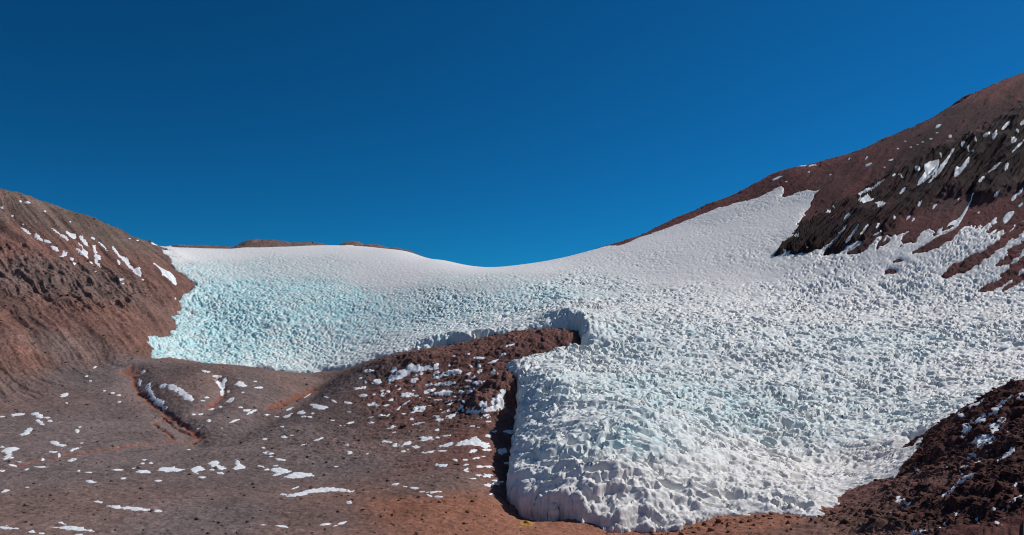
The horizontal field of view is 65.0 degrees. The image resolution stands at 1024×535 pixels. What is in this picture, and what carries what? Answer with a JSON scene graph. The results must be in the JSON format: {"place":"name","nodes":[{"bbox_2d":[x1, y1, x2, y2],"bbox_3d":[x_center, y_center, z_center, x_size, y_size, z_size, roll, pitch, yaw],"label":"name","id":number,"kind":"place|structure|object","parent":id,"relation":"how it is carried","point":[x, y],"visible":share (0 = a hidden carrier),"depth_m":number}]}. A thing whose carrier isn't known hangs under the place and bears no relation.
{"place":"outdoors","nodes":[
{"label":"outdoors","id":0,"kind":"place"},
{"bbox_2d":[0,188,215,408],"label":"hill","id":1,"kind":"structure","parent":0,"point":[85,348],"depth_m":224.74},
{"bbox_2d":[34,233,42,240],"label":"snow patch","id":2,"kind":"object","parent":1,"relation":"on","point":[38,237],"visible":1,"depth_m":249.99},
{"bbox_2d":[52,228,68,240],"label":"snow patch","id":3,"kind":"object","parent":1,"relation":"on","point":[63,236],"visible":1,"depth_m":255.24},
{"bbox_2d":[66,231,75,238],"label":"snow patch","id":4,"kind":"object","parent":1,"relation":"on","point":[71,235],"visible":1,"depth_m":257.76},
{"bbox_2d":[76,243,87,257],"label":"snow patch","id":5,"kind":"object","parent":1,"relation":"on","point":[84,252],"visible":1,"depth_m":250.13},
{"bbox_2d":[79,235,87,245],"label":"snow patch","id":6,"kind":"object","parent":1,"relation":"on","point":[83,240],"visible":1,"depth_m":257.61},
{"bbox_2d":[93,245,100,266],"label":"snow patch","id":7,"kind":"object","parent":1,"relation":"on","point":[97,257],"visible":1,"depth_m":251.08},
{"bbox_2d":[112,246,140,276],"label":"snow patch","id":8,"kind":"object","parent":1,"relation":"on","point":[136,271],"visible":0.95,"depth_m":254.53},
{"bbox_2d":[153,263,176,284],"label":"snow patch","id":9,"kind":"object","parent":1,"relation":"on","point":[169,275],"visible":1,"depth_m":261.61},
{"bbox_2d":[208,239,421,255],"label":"ridge","id":10,"kind":"structure","parent":0,"point":[256,243],"depth_m":340.64},
{"bbox_2d":[0,239,1002,534],"bbox_3d":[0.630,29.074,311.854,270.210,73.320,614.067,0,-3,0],"label":"ground","id":11,"kind":"structure","parent":0,"point":[150,428],"depth_m":125.62},
{"bbox_2d":[0,525,17,528],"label":"snow patch","id":12,"kind":"object","parent":11,"relation":"on","point":[2,527],"visible":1,"depth_m":85.63},
{"bbox_2d":[1,447,18,459],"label":"snow patch","id":13,"kind":"object","parent":11,"relation":"on","point":[8,451],"visible":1,"depth_m":124.33},
{"bbox_2d":[11,413,24,416],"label":"snow patch","id":14,"kind":"object","parent":11,"relation":"on","point":[16,414],"visible":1,"depth_m":154.19},
{"bbox_2d":[19,427,32,435],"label":"snow patch","id":15,"kind":"object","parent":11,"relation":"on","point":[27,431],"visible":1,"depth_m":139.19},
{"bbox_2d":[31,412,42,417],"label":"snow patch","id":16,"kind":"object","parent":11,"relation":"on","point":[37,414],"visible":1,"depth_m":154.12},
{"bbox_2d":[50,440,65,446],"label":"snow patch","id":17,"kind":"object","parent":11,"relation":"on","point":[56,443],"visible":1,"depth_m":131.06},
{"bbox_2d":[53,526,94,531],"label":"snow patch","id":18,"kind":"object","parent":11,"relation":"on","point":[68,528],"visible":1,"depth_m":86.06},
{"bbox_2d":[106,505,161,511],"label":"snow patch","id":19,"kind":"object","parent":11,"relation":"on","point":[126,507],"visible":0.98,"depth_m":94.50},
{"bbox_2d":[135,470,150,472],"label":"snow patch","id":20,"kind":"object","parent":11,"relation":"on","point":[143,471],"visible":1,"depth_m":113.67},
{"bbox_2d":[145,383,167,409],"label":"snow patch","id":21,"kind":"object","parent":11,"relation":"on","point":[159,402],"visible":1,"depth_m":168.91},
{"bbox_2d":[158,466,183,471],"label":"snow patch","id":22,"kind":"object","parent":11,"relation":"on","point":[169,469],"visible":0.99,"depth_m":115.80},
{"bbox_2d":[167,384,193,400],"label":"snow patch","id":23,"kind":"object","parent":11,"relation":"on","point":[183,393],"visible":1,"depth_m":169.03},
{"bbox_2d":[191,466,204,473],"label":"snow patch","id":24,"kind":"object","parent":11,"relation":"on","point":[196,469],"visible":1,"depth_m":116.75},
{"bbox_2d":[207,461,225,469],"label":"snow patch","id":25,"kind":"object","parent":11,"relation":"on","point":[214,464],"visible":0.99,"depth_m":119.88},
{"bbox_2d":[213,377,226,395],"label":"snow patch","id":26,"kind":"object","parent":11,"relation":"on","point":[221,385],"visible":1,"depth_m":177.86},
{"bbox_2d":[232,460,244,469],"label":"snow patch","id":27,"kind":"object","parent":11,"relation":"on","point":[239,465],"visible":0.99,"depth_m":119.74},
{"bbox_2d":[234,381,246,386],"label":"snow patch","id":28,"kind":"object","parent":11,"relation":"on","point":[240,383],"visible":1,"depth_m":177.16},
{"bbox_2d":[271,467,290,473],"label":"snow patch","id":29,"kind":"object","parent":11,"relation":"on","point":[280,470],"visible":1,"depth_m":118.22},
{"bbox_2d":[284,472,313,478],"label":"snow patch","id":30,"kind":"object","parent":11,"relation":"on","point":[293,475],"visible":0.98,"depth_m":115.10},
{"bbox_2d":[310,404,327,409],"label":"snow patch","id":31,"kind":"object","parent":11,"relation":"on","point":[317,406],"visible":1,"depth_m":161.84},
{"bbox_2d":[286,487,354,496],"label":"snow patch","id":32,"kind":"object","parent":11,"relation":"on","point":[320,489],"visible":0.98,"depth_m":105.56},
{"bbox_2d":[368,402,378,406],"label":"snow patch","id":33,"kind":"object","parent":11,"relation":"on","point":[373,404],"visible":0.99,"depth_m":159.24},
{"bbox_2d":[374,379,381,385],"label":"snow patch","id":34,"kind":"object","parent":11,"relation":"on","point":[378,382],"visible":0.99,"depth_m":173.41},
{"bbox_2d":[401,392,413,396],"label":"snow patch","id":35,"kind":"object","parent":11,"relation":"on","point":[407,394],"visible":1,"depth_m":162.51},
{"bbox_2d":[388,363,438,381],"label":"snow patch","id":36,"kind":"object","parent":11,"relation":"on","point":[408,370],"visible":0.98,"depth_m":173.48},
{"bbox_2d":[411,405,425,412],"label":"snow patch","id":37,"kind":"object","parent":11,"relation":"on","point":[417,408],"visible":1,"depth_m":154.74},
{"bbox_2d":[419,436,431,440],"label":"snow patch","id":38,"kind":"object","parent":11,"relation":"on","point":[425,438],"visible":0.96,"depth_m":134.59},
{"bbox_2d":[424,388,435,393],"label":"snow patch","id":39,"kind":"object","parent":11,"relation":"on","point":[427,391],"visible":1,"depth_m":163.59},
{"bbox_2d":[435,415,443,421],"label":"snow patch","id":40,"kind":"object","parent":11,"relation":"on","point":[439,419],"visible":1,"depth_m":146.00},
{"bbox_2d":[434,463,447,466],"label":"snow patch","id":41,"kind":"object","parent":11,"relation":"on","point":[440,465],"visible":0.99,"depth_m":115.55},
{"bbox_2d":[431,389,454,395],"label":"snow patch","id":42,"kind":"object","parent":11,"relation":"on","point":[445,392],"visible":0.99,"depth_m":160.42},
{"bbox_2d":[434,381,455,385],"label":"snow patch","id":43,"kind":"object","parent":11,"relation":"on","point":[448,383],"visible":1,"depth_m":165.08},
{"bbox_2d":[439,442,452,446],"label":"snow patch","id":44,"kind":"object","parent":11,"relation":"on","point":[449,444],"visible":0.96,"depth_m":127.72},
{"bbox_2d":[433,369,461,378],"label":"snow patch","id":45,"kind":"object","parent":11,"relation":"on","point":[453,372],"visible":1,"depth_m":169.47},
{"bbox_2d":[446,412,458,418],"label":"snow patch","id":46,"kind":"object","parent":11,"relation":"on","point":[450,416],"visible":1,"depth_m":147.40},
{"bbox_2d":[455,436,490,448],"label":"snow patch","id":47,"kind":"object","parent":11,"relation":"on","point":[475,441],"visible":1,"depth_m":127.90},
{"bbox_2d":[472,380,484,385],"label":"snow patch","id":48,"kind":"object","parent":11,"relation":"on","point":[477,383],"visible":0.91,"depth_m":159.54},
{"bbox_2d":[472,400,486,408],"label":"snow patch","id":49,"kind":"object","parent":11,"relation":"on","point":[483,403],"visible":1,"depth_m":146.53},
{"bbox_2d":[466,400,504,413],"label":"snow patch","id":50,"kind":"object","parent":11,"relation":"on","point":[494,407],"visible":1,"depth_m":146.21},
{"bbox_2d":[491,389,505,404],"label":"snow patch","id":51,"kind":"object","parent":11,"relation":"on","point":[498,398],"visible":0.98,"depth_m":148.77},
{"bbox_2d":[497,448,506,454],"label":"snow patch","id":52,"kind":"object","parent":11,"relation":"on","point":[503,450],"visible":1,"depth_m":128.76},
{"bbox_2d":[503,430,513,433],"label":"snow patch","id":53,"kind":"object","parent":11,"relation":"on","point":[510,431],"visible":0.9,"depth_m":138.44},
{"bbox_2d":[147,186,1023,532],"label":"glacier","id":54,"kind":"object","parent":11,"relation":"on","point":[717,362],"visible":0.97,"depth_m":191.84},
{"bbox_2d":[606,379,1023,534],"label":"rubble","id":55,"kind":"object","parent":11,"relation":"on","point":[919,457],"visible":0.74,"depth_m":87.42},
{"bbox_2d":[843,379,1023,534],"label":"moraine","id":56,"kind":"structure","parent":11,"relation":"on","point":[1012,522],"depth_m":84.53},
{"bbox_2d":[911,529,927,534],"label":"snow patch","id":57,"kind":"object","parent":56,"relation":"on","point":[915,531],"visible":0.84,"depth_m":74.87},
{"bbox_2d":[941,473,972,496],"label":"snow patch","id":58,"kind":"object","parent":56,"relation":"on","point":[959,481],"visible":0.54,"depth_m":84.18},
{"bbox_2d":[962,420,973,432],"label":"snow patch","id":59,"kind":"object","parent":56,"relation":"on","point":[966,428],"visible":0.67,"depth_m":100.74},
{"bbox_2d":[975,413,985,423],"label":"snow patch","id":60,"kind":"object","parent":56,"relation":"on","point":[979,419],"visible":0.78,"depth_m":100.23},
{"bbox_2d":[968,417,1005,447],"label":"snow patch","id":61,"kind":"object","parent":56,"relation":"on","point":[979,439],"visible":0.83,"depth_m":93.24},
{"bbox_2d":[988,400,1006,414],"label":"snow patch","id":62,"kind":"object","parent":56,"relation":"on","point":[995,410],"visible":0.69,"depth_m":99.86},
{"bbox_2d":[997,447,1014,462],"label":"snow patch","id":63,"kind":"object","parent":56,"relation":"on","point":[1012,449],"visible":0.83,"depth_m":85.05},
{"bbox_2d":[0,78,1022,409],"bbox_3d":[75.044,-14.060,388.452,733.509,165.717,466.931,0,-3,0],"label":"scree","id":64,"kind":"structure","parent":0,"point":[312,242],"depth_m":236.92},
{"bbox_2d":[0,0,1023,266],"label":"sky","id":65,"kind":"structure","parent":0,"point":[479,133]},
{"bbox_2d":[596,72,1023,291],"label":"mountain","id":66,"kind":"structure","parent":0,"point":[851,180],"depth_m":295.16},
{"bbox_2d":[858,179,884,196],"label":"snow patch","id":67,"kind":"object","parent":66,"relation":"on","point":[867,190],"visible":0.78,"depth_m":278.30},
{"bbox_2d":[1002,211,1013,223],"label":"snow patch","id":68,"kind":"object","parent":66,"relation":"on","point":[1007,217],"visible":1,"depth_m":245.04},
{"bbox_2d":[777,103,1023,254],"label":"cliff","id":69,"kind":"structure","parent":0,"point":[990,153],"depth_m":268.80},
{"bbox_2d":[845,224,858,242],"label":"snow patch","id":70,"kind":"object","parent":69,"relation":"on","point":[849,237],"visible":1,"depth_m":249.83},
{"bbox_2d":[858,193,873,202],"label":"snow patch","id":71,"kind":"object","parent":69,"relation":"on","point":[865,198],"visible":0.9,"depth_m":271.64},
{"bbox_2d":[875,201,884,206],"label":"snow patch","id":72,"kind":"object","parent":69,"relation":"on","point":[879,204],"visible":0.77,"depth_m":268.99},
{"bbox_2d":[917,159,938,184],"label":"snow patch","id":73,"kind":"object","parent":69,"relation":"on","point":[930,167],"visible":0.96,"depth_m":279.79},
{"bbox_2d":[928,148,954,182],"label":"snow patch","id":74,"kind":"object","parent":69,"relation":"on","point":[940,168],"visible":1,"depth_m":279.79},
{"bbox_2d":[947,193,973,226],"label":"snow patch","id":75,"kind":"object","parent":69,"relation":"on","point":[956,222],"visible":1,"depth_m":249.36},
{"bbox_2d":[954,157,968,176],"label":"snow patch","id":76,"kind":"object","parent":69,"relation":"on","point":[958,171],"visible":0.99,"depth_m":274.19},
{"bbox_2d":[1002,121,1009,129],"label":"snow patch","id":77,"kind":"object","parent":69,"relation":"on","point":[1005,125],"visible":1,"depth_m":296.59}
]}

